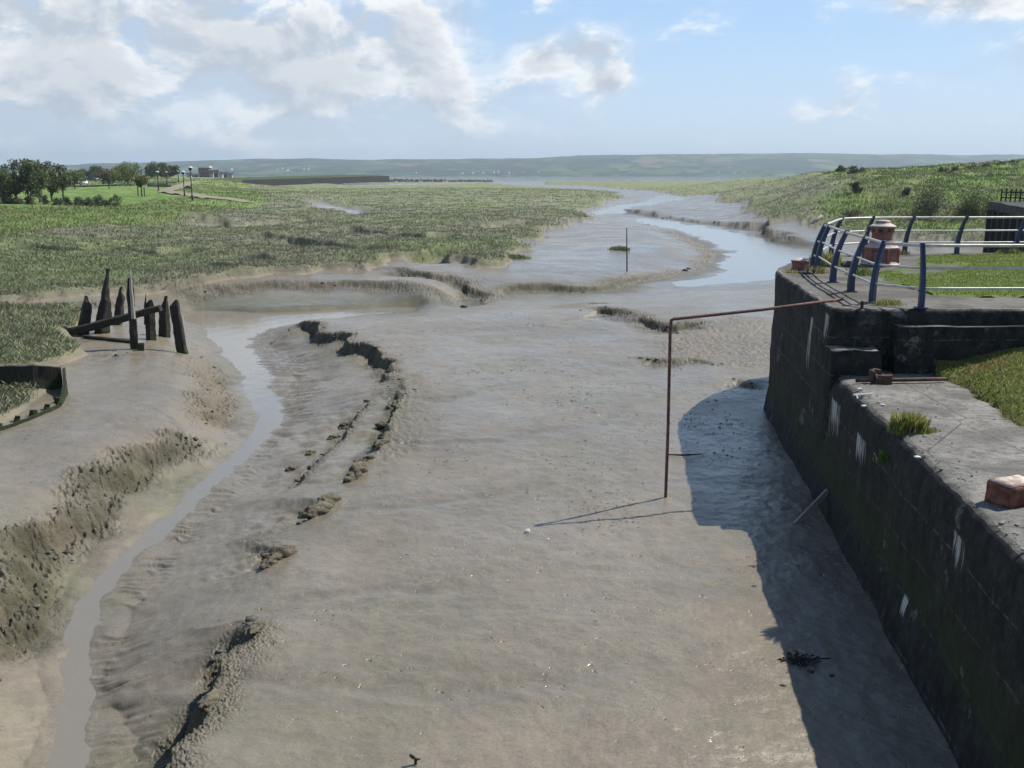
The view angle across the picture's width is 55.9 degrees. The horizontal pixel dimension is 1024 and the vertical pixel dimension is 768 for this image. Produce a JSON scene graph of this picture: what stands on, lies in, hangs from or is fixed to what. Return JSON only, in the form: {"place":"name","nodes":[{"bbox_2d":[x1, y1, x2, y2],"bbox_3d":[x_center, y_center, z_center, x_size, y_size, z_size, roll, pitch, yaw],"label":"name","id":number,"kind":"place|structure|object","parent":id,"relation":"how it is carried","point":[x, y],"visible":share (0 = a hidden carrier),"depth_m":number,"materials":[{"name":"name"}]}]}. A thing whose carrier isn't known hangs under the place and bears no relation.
{"place":"outdoors","nodes":[
{"label":"outdoors","id":0,"kind":"place"},
{"bbox_2d":[82,335,129,342],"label":"timber beam","id":1,"kind":"structure","parent":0,"point":[106,338],"depth_m":35.09,"materials":[{"name":"brown wood"}]},
{"bbox_2d":[71,181,184,185],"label":"road","id":2,"kind":"structure","parent":0,"point":[155,182],"depth_m":270.64,"materials":[{"name":"grey asphalt"}]},
{"bbox_2d":[157,181,253,201],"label":"path","id":3,"kind":"structure","parent":0,"point":[170,190],"depth_m":172.65,"materials":[{"name":"beige concrete"}]},
{"bbox_2d":[210,174,381,181],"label":"embankment","id":4,"kind":"structure","parent":0,"point":[237,179],"depth_m":499.67,"materials":[{"name":"green plant"}]},
{"bbox_2d":[45,176,822,767],"bbox_3d":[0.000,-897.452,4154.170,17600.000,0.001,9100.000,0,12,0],"label":"water","id":5,"kind":"structure","parent":0,"point":[231,334],"depth_m":35.17,"materials":[{"name":"grey liquid"}]},
{"bbox_2d":[0,161,1023,767],"bbox_3d":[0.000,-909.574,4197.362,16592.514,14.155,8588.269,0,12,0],"label":"ground","id":6,"kind":"structure","parent":0,"point":[402,603],"depth_m":17.69,"materials":[{"name":"brown soil"}]},
{"bbox_2d":[1,194,12,203],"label":"bush","id":7,"kind":"object","parent":6,"relation":"on","point":[4,200],"visible":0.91,"depth_m":130.83,"materials":[{"name":"green plant"}]},
{"bbox_2d":[0,169,18,199],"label":"broadleaf tree","id":8,"kind":"object","parent":6,"relation":"on","point":[8,185],"visible":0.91,"depth_m":132.49,"materials":[{"name":"green plant"}]},
{"bbox_2d":[0,159,24,196],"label":"broadleaf tree","id":9,"kind":"object","parent":6,"relation":"on","point":[14,163],"visible":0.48,"depth_m":133.79,"materials":[{"name":"green plant"}]},
{"bbox_2d":[10,197,22,203],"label":"bush","id":10,"kind":"object","parent":6,"relation":"on","point":[16,200],"visible":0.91,"depth_m":130.67,"materials":[{"name":"green plant"}]},
{"bbox_2d":[14,158,43,198],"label":"broadleaf tree","id":11,"kind":"object","parent":6,"relation":"on","point":[27,180],"visible":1,"depth_m":131.84,"materials":[{"name":"green plant"}]},
{"bbox_2d":[23,195,35,204],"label":"bush","id":12,"kind":"object","parent":6,"relation":"on","point":[28,199],"visible":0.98,"depth_m":130.67,"materials":[{"name":"green plant"}]},
{"bbox_2d":[0,365,67,430],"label":"boat hulk","id":13,"kind":"object","parent":6,"relation":"on","point":[50,377],"visible":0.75,"depth_m":26.59,"materials":[{"name":"brown wood"}]},
{"bbox_2d":[31,159,51,202],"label":"broadleaf tree","id":14,"kind":"object","parent":6,"relation":"on","point":[39,169],"visible":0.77,"depth_m":133.79,"materials":[{"name":"green plant"}]},
{"bbox_2d":[41,195,50,203],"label":"bush","id":15,"kind":"object","parent":6,"relation":"on","point":[44,200],"visible":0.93,"depth_m":130.97,"materials":[{"name":"green plant"}]},
{"bbox_2d":[43,161,63,199],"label":"broadleaf tree","id":16,"kind":"object","parent":6,"relation":"on","point":[52,187],"visible":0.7,"depth_m":138.60,"materials":[{"name":"green plant"}]},
{"bbox_2d":[51,197,63,204],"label":"bush","id":17,"kind":"object","parent":6,"relation":"on","point":[58,202],"visible":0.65,"depth_m":125.80,"materials":[{"name":"green plant"}]},
{"bbox_2d":[50,163,74,197],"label":"broadleaf tree","id":18,"kind":"object","parent":6,"relation":"on","point":[64,176],"visible":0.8,"depth_m":140.05,"materials":[{"name":"green plant"}]},
{"bbox_2d":[62,196,73,205],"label":"bush","id":19,"kind":"object","parent":6,"relation":"on","point":[66,200],"visible":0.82,"depth_m":122.92,"materials":[{"name":"green plant"}]},
{"bbox_2d":[67,169,86,188],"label":"broadleaf tree","id":20,"kind":"object","parent":6,"relation":"on","point":[78,176],"visible":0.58,"depth_m":229.28,"materials":[{"name":"green plant"}]},
{"bbox_2d":[73,196,82,205],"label":"bush","id":21,"kind":"object","parent":6,"relation":"on","point":[77,200],"visible":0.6,"depth_m":121.90,"materials":[{"name":"green plant"}]},
{"bbox_2d":[78,295,91,334],"bbox_3d":[-16.037,-2.419,36.205,0.354,1.836,0.421,23,14,41],"label":"timber post","id":22,"kind":"object","parent":6,"relation":"on","point":[85,313],"visible":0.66,"depth_m":36.05,"materials":[{"name":"brown wood"}]},
{"bbox_2d":[67,305,162,335],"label":"timber beam","id":23,"kind":"structure","parent":22,"relation":"attached to","point":[91,326],"depth_m":35.55,"materials":[{"name":"brown wood"}]},
{"bbox_2d":[78,196,94,206],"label":"bush","id":24,"kind":"object","parent":6,"relation":"on","point":[87,201],"visible":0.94,"depth_m":119.08,"materials":[{"name":"green plant"}]},
{"bbox_2d":[85,177,98,180],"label":"parked car","id":25,"kind":"object","parent":6,"relation":"on","point":[91,179],"visible":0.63,"depth_m":292.87,"materials":[{"name":"blue paint"}]},
{"bbox_2d":[83,165,104,177],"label":"broadleaf tree","id":26,"kind":"object","parent":6,"relation":"on","point":[92,171],"visible":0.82,"depth_m":408.42,"materials":[{"name":"green plant"}]},
{"bbox_2d":[91,194,104,205],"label":"bush","id":27,"kind":"object","parent":6,"relation":"on","point":[97,201],"visible":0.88,"depth_m":120.36,"materials":[{"name":"green plant"}]},
{"bbox_2d":[94,269,111,333],"bbox_3d":[-15.364,-2.960,36.420,0.459,2.859,0.538,16,12,18],"label":"timber post","id":28,"kind":"object","parent":6,"relation":"on","point":[104,307],"visible":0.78,"depth_m":36.27,"materials":[{"name":"brown wood"}]},
{"bbox_2d":[100,197,112,206],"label":"bush","id":29,"kind":"object","parent":6,"relation":"on","point":[106,202],"visible":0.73,"depth_m":120.61,"materials":[{"name":"green plant"}]},
{"bbox_2d":[97,168,121,188],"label":"broadleaf tree","id":30,"kind":"object","parent":6,"relation":"on","point":[106,175],"visible":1,"depth_m":221.92,"materials":[{"name":"green plant"}]},
{"bbox_2d":[108,194,121,206],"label":"bush","id":31,"kind":"object","parent":6,"relation":"on","point":[116,199],"visible":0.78,"depth_m":119.47,"materials":[{"name":"green plant"}]},
{"bbox_2d":[114,287,124,324],"bbox_3d":[-15.885,-2.996,39.017,0.340,1.918,0.398,10,11,-4],"label":"timber post","id":32,"kind":"object","parent":6,"relation":"on","point":[119,305],"visible":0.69,"depth_m":38.83,"materials":[{"name":"brown wood"}]},
{"bbox_2d":[112,161,143,185],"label":"broadleaf tree","id":33,"kind":"object","parent":6,"relation":"on","point":[127,175],"visible":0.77,"depth_m":257.69,"materials":[{"name":"green plant"}]},
{"bbox_2d":[126,264,138,349],"bbox_3d":[-13.116,-2.479,33.247,0.292,3.300,0.399,-5,12,-24],"label":"timber post","id":34,"kind":"object","parent":6,"relation":"on","point":[131,312],"visible":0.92,"depth_m":33.14,"materials":[{"name":"wood"}]},
{"bbox_2d":[132,174,148,187],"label":"broadleaf tree","id":35,"kind":"object","parent":6,"relation":"on","point":[139,180],"visible":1,"depth_m":166.42,"materials":[{"name":"green plant"}]},
{"bbox_2d":[138,343,144,350],"bbox_3d":[-12.819,-1.112,33.337,0.225,0.624,0.190,-3,8,-26],"label":"timber post","id":36,"kind":"object","parent":6,"relation":"on","point":[141,347],"visible":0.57,"depth_m":33.24,"materials":[{"name":"wood"}]},
{"bbox_2d":[144,293,156,340],"bbox_3d":[-13.557,-2.341,36.033,0.375,2.108,0.403,11,14,41],"label":"timber post","id":37,"kind":"object","parent":6,"relation":"on","point":[150,324],"visible":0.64,"depth_m":35.95,"materials":[{"name":"brown wood"}]},
{"bbox_2d":[144,161,160,177],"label":"broadleaf tree","id":38,"kind":"object","parent":6,"relation":"on","point":[151,168],"visible":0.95,"depth_m":369.73,"materials":[{"name":"green plant"}]},
{"bbox_2d":[152,183,171,186],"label":"bush","id":39,"kind":"object","parent":6,"relation":"on","point":[163,185],"visible":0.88,"depth_m":244.35,"materials":[{"name":"green plant"}]},
{"bbox_2d":[156,162,171,178],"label":"broadleaf tree","id":40,"kind":"object","parent":6,"relation":"on","point":[164,168],"visible":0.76,"depth_m":375.01,"materials":[{"name":"green plant"}]},
{"bbox_2d":[158,295,170,337],"bbox_3d":[-13.437,-2.461,37.270,0.421,1.960,0.362,7,11,19],"label":"timber post","id":41,"kind":"object","parent":6,"relation":"on","point":[164,328],"visible":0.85,"depth_m":37.15,"materials":[{"name":"wood"}]},
{"bbox_2d":[167,165,179,176],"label":"broadleaf tree","id":42,"kind":"object","parent":6,"relation":"on","point":[175,169],"visible":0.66,"depth_m":380.14,"materials":[{"name":"green plant"}]},
{"bbox_2d":[169,300,187,353],"bbox_3d":[-11.795,-1.844,34.146,0.359,2.262,0.305,-7,11,-2],"label":"timber post","id":43,"kind":"object","parent":6,"relation":"on","point":[178,331],"visible":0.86,"depth_m":34.02,"materials":[{"name":"brown wood"}]},
{"bbox_2d":[188,166,192,200],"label":"street lamp","id":44,"kind":"object","parent":6,"relation":"on","point":[190,168],"visible":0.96,"depth_m":139.14,"materials":[{"name":"black metal"}]},
{"bbox_2d":[197,166,211,176],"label":"apartment block","id":45,"kind":"structure","parent":6,"relation":"on","point":[203,171],"depth_m":625.00,"materials":[{"name":"concrete"}]},
{"bbox_2d":[209,170,213,177],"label":"town house","id":46,"kind":"structure","parent":6,"relation":"on","point":[211,173],"depth_m":625.41,"materials":[{"name":"stone"}]},
{"bbox_2d":[214,170,219,177],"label":"town house","id":47,"kind":"structure","parent":6,"relation":"on","point":[216,173],"depth_m":635.32,"materials":[{"name":"stone"}]},
{"bbox_2d":[242,176,389,185],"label":"sea wall","id":48,"kind":"structure","parent":6,"relation":"on","point":[328,180],"depth_m":520.15,"materials":[{"name":"stone"}]},
{"bbox_2d":[0,218,759,767],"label":"mud clods","id":49,"kind":"object","parent":6,"relation":"on","point":[320,506],"visible":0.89,"depth_m":17.43,"materials":[{"name":"soil"}]},
{"bbox_2d":[409,754,419,764],"bbox_3d":[-1.012,3.956,10.050,0.120,0.221,0.046,0,12,0],"label":"stick","id":50,"kind":"object","parent":6,"relation":"on","point":[414,758],"visible":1,"depth_m":10.03,"materials":[{"name":"brown wood"}]},
{"bbox_2d":[389,178,492,181],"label":"rubble","id":51,"kind":"object","parent":6,"relation":"on","point":[437,180],"visible":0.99,"depth_m":670.43,"materials":[{"name":"grey stone"}]},
{"bbox_2d":[0,171,984,415],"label":"marsh grass","id":52,"kind":"structure","parent":6,"relation":"on","point":[14,317],"depth_m":79.33,"materials":[{"name":"green plant"}]},
{"bbox_2d":[507,254,530,259],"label":"grass tuft","id":53,"kind":"object","parent":6,"relation":"on","point":[516,256],"visible":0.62,"depth_m":69.34,"materials":[{"name":"green plant"}]},
{"bbox_2d":[367,303,760,535],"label":"mud flecks","id":54,"kind":"object","parent":6,"relation":"on","point":[598,519],"visible":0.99,"depth_m":22.80,"materials":[{"name":"brown soil"}]},
{"bbox_2d":[607,245,630,250],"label":"grass tuft","id":55,"kind":"object","parent":6,"relation":"on","point":[620,248],"visible":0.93,"depth_m":75.57,"materials":[{"name":"green plant"}]},
{"bbox_2d":[626,228,627,270],"bbox_3d":[7.583,-8.652,63.567,0.185,3.250,0.100,0,12,0],"label":"marker pole","id":56,"kind":"object","parent":6,"relation":"on","point":[626,252],"visible":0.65,"depth_m":63.56,"materials":[{"name":"green wood"}]},
{"bbox_2d":[669,453,701,455],"bbox_3d":[3.760,1.531,20.936,0.764,0.050,0.178,0,12,-2],"label":"stick","id":57,"kind":"object","parent":6,"relation":"on","point":[684,454],"visible":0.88,"depth_m":20.91,"materials":[{"name":"wood"}]},
{"bbox_2d":[777,650,830,666],"bbox_3d":[3.718,3.510,12.310,0.598,0.071,0.427,7,14,30],"label":"seaweed","id":58,"kind":"object","parent":6,"relation":"on","point":[799,660],"visible":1,"depth_m":12.31,"materials":[{"name":"black plant"}]},
{"bbox_2d":[793,489,828,522],"bbox_3d":[5.265,2.222,17.056,0.985,0.105,0.047,-42,26,-12],"label":"plank","id":59,"kind":"object","parent":6,"relation":"on","point":[816,502],"visible":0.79,"depth_m":17.05,"materials":[{"name":"grey wood"}]},
{"bbox_2d":[810,214,822,223],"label":"log","id":60,"kind":"object","parent":6,"relation":"on","point":[818,218],"visible":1,"depth_m":107.75,"materials":[{"name":"grey wood"}]},
{"bbox_2d":[834,165,847,171],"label":"bush","id":61,"kind":"object","parent":6,"relation":"on","point":[839,168],"visible":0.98,"depth_m":204.69,"materials":[{"name":"green plant"}]},
{"bbox_2d":[840,209,862,215],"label":"bush","id":62,"kind":"object","parent":6,"relation":"on","point":[854,213],"visible":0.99,"depth_m":107.81,"materials":[{"name":"green plant"}]},
{"bbox_2d":[849,181,863,192],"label":"bush","id":63,"kind":"object","parent":6,"relation":"on","point":[855,186],"visible":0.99,"depth_m":125.26,"materials":[{"name":"green plant"}]},
{"bbox_2d":[846,165,866,173],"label":"bush","id":64,"kind":"object","parent":6,"relation":"on","point":[853,169],"visible":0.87,"depth_m":199.52,"materials":[{"name":"green plant"}]},
{"bbox_2d":[873,202,903,209],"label":"bush","id":65,"kind":"object","parent":6,"relation":"on","point":[880,206],"visible":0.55,"depth_m":106.72,"materials":[{"name":"green plant"}]},
{"bbox_2d":[763,253,1023,767],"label":"quay wall","id":66,"kind":"structure","parent":6,"relation":"on","point":[934,559],"depth_m":13.84,"materials":[{"name":"concrete"}]},
{"bbox_2d":[664,298,843,497],"bbox_3d":[4.623,0.484,18.507,3.647,4.180,0.075,-4,13,-16],"label":"bent pipe","id":67,"kind":"object","parent":66,"relation":"attached to","point":[669,360],"visible":0.94,"depth_m":18.00,"materials":[{"name":"brown metal"}]},
{"bbox_2d":[784,269,799,273],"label":"weed","id":68,"kind":"object","parent":66,"relation":"on","point":[793,271],"visible":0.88,"depth_m":23.90,"materials":[{"name":"green plant"}]},
{"bbox_2d":[791,258,808,270],"bbox_3d":[7.391,-3.075,24.752,0.470,0.320,0.463,0,12,0],"label":"mooring bollard","id":69,"kind":"object","parent":66,"relation":"on","point":[800,264],"visible":0.92,"depth_m":24.59,"materials":[{"name":"red brick"}]},
{"bbox_2d":[801,265,828,273],"bbox_3d":[7.510,-2.845,23.895,0.684,0.234,0.532,0,12,0],"label":"weed","id":70,"kind":"object","parent":66,"relation":"on","point":[821,270],"visible":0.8,"depth_m":23.83,"materials":[{"name":"green plant"}]},
{"bbox_2d":[807,250,844,267],"bbox_3d":[8.319,-3.368,25.646,1.031,0.510,0.836,0,12,0],"label":"weed","id":71,"kind":"object","parent":66,"relation":"on","point":[828,257],"visible":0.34,"depth_m":25.55,"materials":[{"name":"green plant"}]},
{"bbox_2d":[838,261,850,266],"bbox_3d":[8.890,-3.175,25.693,0.402,0.208,0.380,5,13,22],"label":"stone","id":72,"kind":"object","parent":66,"relation":"on","point":[846,264],"visible":0.65,"depth_m":25.57,"materials":[{"name":"stone"}]},
{"bbox_2d":[860,301,864,308],"bbox_3d":[6.414,-1.431,17.670,0.083,0.180,0.083,-5,13,-22],"label":"iron stub","id":73,"kind":"object","parent":66,"relation":"on","point":[862,304],"visible":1,"depth_m":17.64,"materials":[{"name":"metal"}]},
{"bbox_2d":[853,393,872,398],"bbox_3d":[5.747,0.198,15.744,0.353,0.076,0.099,-3,13,-15],"label":"plastic strip","id":74,"kind":"object","parent":66,"relation":"on","point":[860,394],"visible":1,"depth_m":15.75,"materials":[{"name":"white plastic"}]},
{"bbox_2d":[845,266,886,276],"bbox_3d":[8.593,-2.775,23.505,1.058,0.264,0.829,0,12,0],"label":"weed","id":75,"kind":"object","parent":66,"relation":"on","point":[864,271],"visible":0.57,"depth_m":23.39,"materials":[{"name":"green plant"}]},
{"bbox_2d":[860,220,899,266],"bbox_3d":[9.894,-3.777,25.812,1.020,1.200,1.020,-4,13,-17],"label":"capstan","id":76,"kind":"object","parent":66,"relation":"on","point":[881,230],"visible":0.88,"depth_m":25.55,"materials":[{"name":"red brick"}]},
{"bbox_2d":[873,449,888,463],"bbox_3d":[5.357,1.015,13.743,0.379,0.210,0.295,0,12,0],"label":"weed","id":77,"kind":"object","parent":66,"relation":"on","point":[882,457],"visible":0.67,"depth_m":13.73,"materials":[{"name":"green plant"}]},
{"bbox_2d":[869,298,905,305],"bbox_3d":[7.048,-1.548,18.122,0.720,0.155,0.542,0,12,0],"label":"grass tuft","id":78,"kind":"object","parent":66,"relation":"on","point":[881,302],"visible":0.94,"depth_m":18.08,"materials":[{"name":"green plant"}]},
{"bbox_2d":[855,368,946,384],"bbox_3d":[6.758,-0.108,16.713,1.618,0.302,0.268,0,12,0],"label":"iron bar","id":79,"kind":"object","parent":66,"relation":"on","point":[877,376],"visible":0.96,"depth_m":16.69,"materials":[{"name":"brown metal"}]},
{"bbox_2d":[900,250,910,255],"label":"weed","id":80,"kind":"object","parent":66,"relation":"on","point":[901,253],"visible":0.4,"depth_m":29.14,"materials":[{"name":"green plant"}]},
{"bbox_2d":[885,408,932,435],"bbox_3d":[5.605,0.509,13.604,0.605,0.358,0.514,-6,13,-24],"label":"grass tuft","id":81,"kind":"object","parent":66,"relation":"on","point":[903,423],"visible":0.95,"depth_m":13.51,"materials":[{"name":"green plant"}]},
{"bbox_2d":[810,216,1023,308],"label":"guard railing","id":82,"kind":"object","parent":66,"relation":"on","point":[818,249],"visible":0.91,"depth_m":20.02,"materials":[{"name":"blue metal"}]},
{"bbox_2d":[912,426,935,434],"bbox_3d":[5.783,0.634,13.545,0.361,0.138,0.318,0,12,0],"label":"weed","id":83,"kind":"object","parent":66,"relation":"on","point":[929,432],"visible":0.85,"depth_m":13.47,"materials":[{"name":"green plant"}]},
{"bbox_2d":[849,384,1023,550],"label":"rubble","id":84,"kind":"object","parent":66,"relation":"on","point":[1006,533],"visible":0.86,"depth_m":11.82,"materials":[{"name":"grey stone"}]},
{"bbox_2d":[878,253,1023,297],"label":"lawn","id":85,"kind":"structure","parent":66,"relation":"on","point":[961,262],"depth_m":22.65,"materials":[{"name":"green plant"}]},
{"bbox_2d":[985,475,1023,508],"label":"brick block","id":86,"kind":"object","parent":66,"relation":"on","point":[1007,492],"depth_m":10.52,"materials":[{"name":"red brick"}]},
{"bbox_2d":[995,247,1023,253],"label":"weed","id":87,"kind":"object","parent":66,"relation":"on","point":[1012,251],"visible":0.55,"depth_m":29.14,"materials":[{"name":"green plant"}]},
{"bbox_2d":[901,186,911,194],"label":"bush","id":88,"kind":"object","parent":6,"relation":"on","point":[906,191],"visible":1,"depth_m":116.12,"materials":[{"name":"green plant"}]},
{"bbox_2d":[798,158,1023,238],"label":"dune grass","id":89,"kind":"structure","parent":6,"relation":"on","point":[913,173],"depth_m":123.77,"materials":[{"name":"green plant"}]},
{"bbox_2d":[910,177,952,215],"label":"bush","id":90,"kind":"object","parent":6,"relation":"on","point":[928,201],"visible":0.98,"depth_m":100.46,"materials":[{"name":"green plant"}]},
{"bbox_2d":[938,167,948,171],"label":"bush","id":91,"kind":"object","parent":6,"relation":"on","point":[941,169],"visible":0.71,"depth_m":160.99,"materials":[{"name":"green plant"}]},
{"bbox_2d":[950,165,958,171],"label":"bush","id":92,"kind":"object","parent":6,"relation":"on","point":[954,168],"visible":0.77,"depth_m":160.78,"materials":[{"name":"green plant"}]},
{"bbox_2d":[964,163,977,169],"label":"bush","id":93,"kind":"object","parent":6,"relation":"on","point":[972,165],"visible":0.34,"depth_m":160.56,"materials":[{"name":"green plant"}]},
{"bbox_2d":[951,185,994,215],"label":"bush","id":94,"kind":"object","parent":6,"relation":"on","point":[972,205],"visible":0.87,"depth_m":99.18,"materials":[{"name":"green plant"}]},
{"bbox_2d":[976,174,1000,176],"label":"bush","id":95,"kind":"object","parent":6,"relation":"on","point":[986,175],"visible":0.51,"depth_m":138.12,"materials":[{"name":"green plant"}]},
{"bbox_2d":[983,201,1023,252],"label":"dock wall","id":96,"kind":"structure","parent":6,"relation":"on","point":[1004,208],"depth_m":76.16,"materials":[{"name":"concrete"}]},
{"bbox_2d":[1000,189,1023,201],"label":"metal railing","id":97,"kind":"object","parent":96,"relation":"on","point":[1011,192],"visible":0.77,"depth_m":81.02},
{"bbox_2d":[0,153,1023,175],"bbox_3d":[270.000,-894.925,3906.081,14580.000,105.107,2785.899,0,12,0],"label":"hills","id":98,"kind":"structure","parent":0,"point":[784,164],"depth_m":3617.46,"materials":[{"name":"green plant"}]},
{"bbox_2d":[0,0,1023,165],"label":"sky","id":99,"kind":"structure","parent":0,"point":[82,81],"materials":[{"name":"blue"}]},
{"bbox_2d":[933,346,1023,428],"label":"grass bank","id":100,"kind":"structure","parent":0,"point":[981,397],"depth_m":16.38,"materials":[{"name":"green plant"}]}
]}

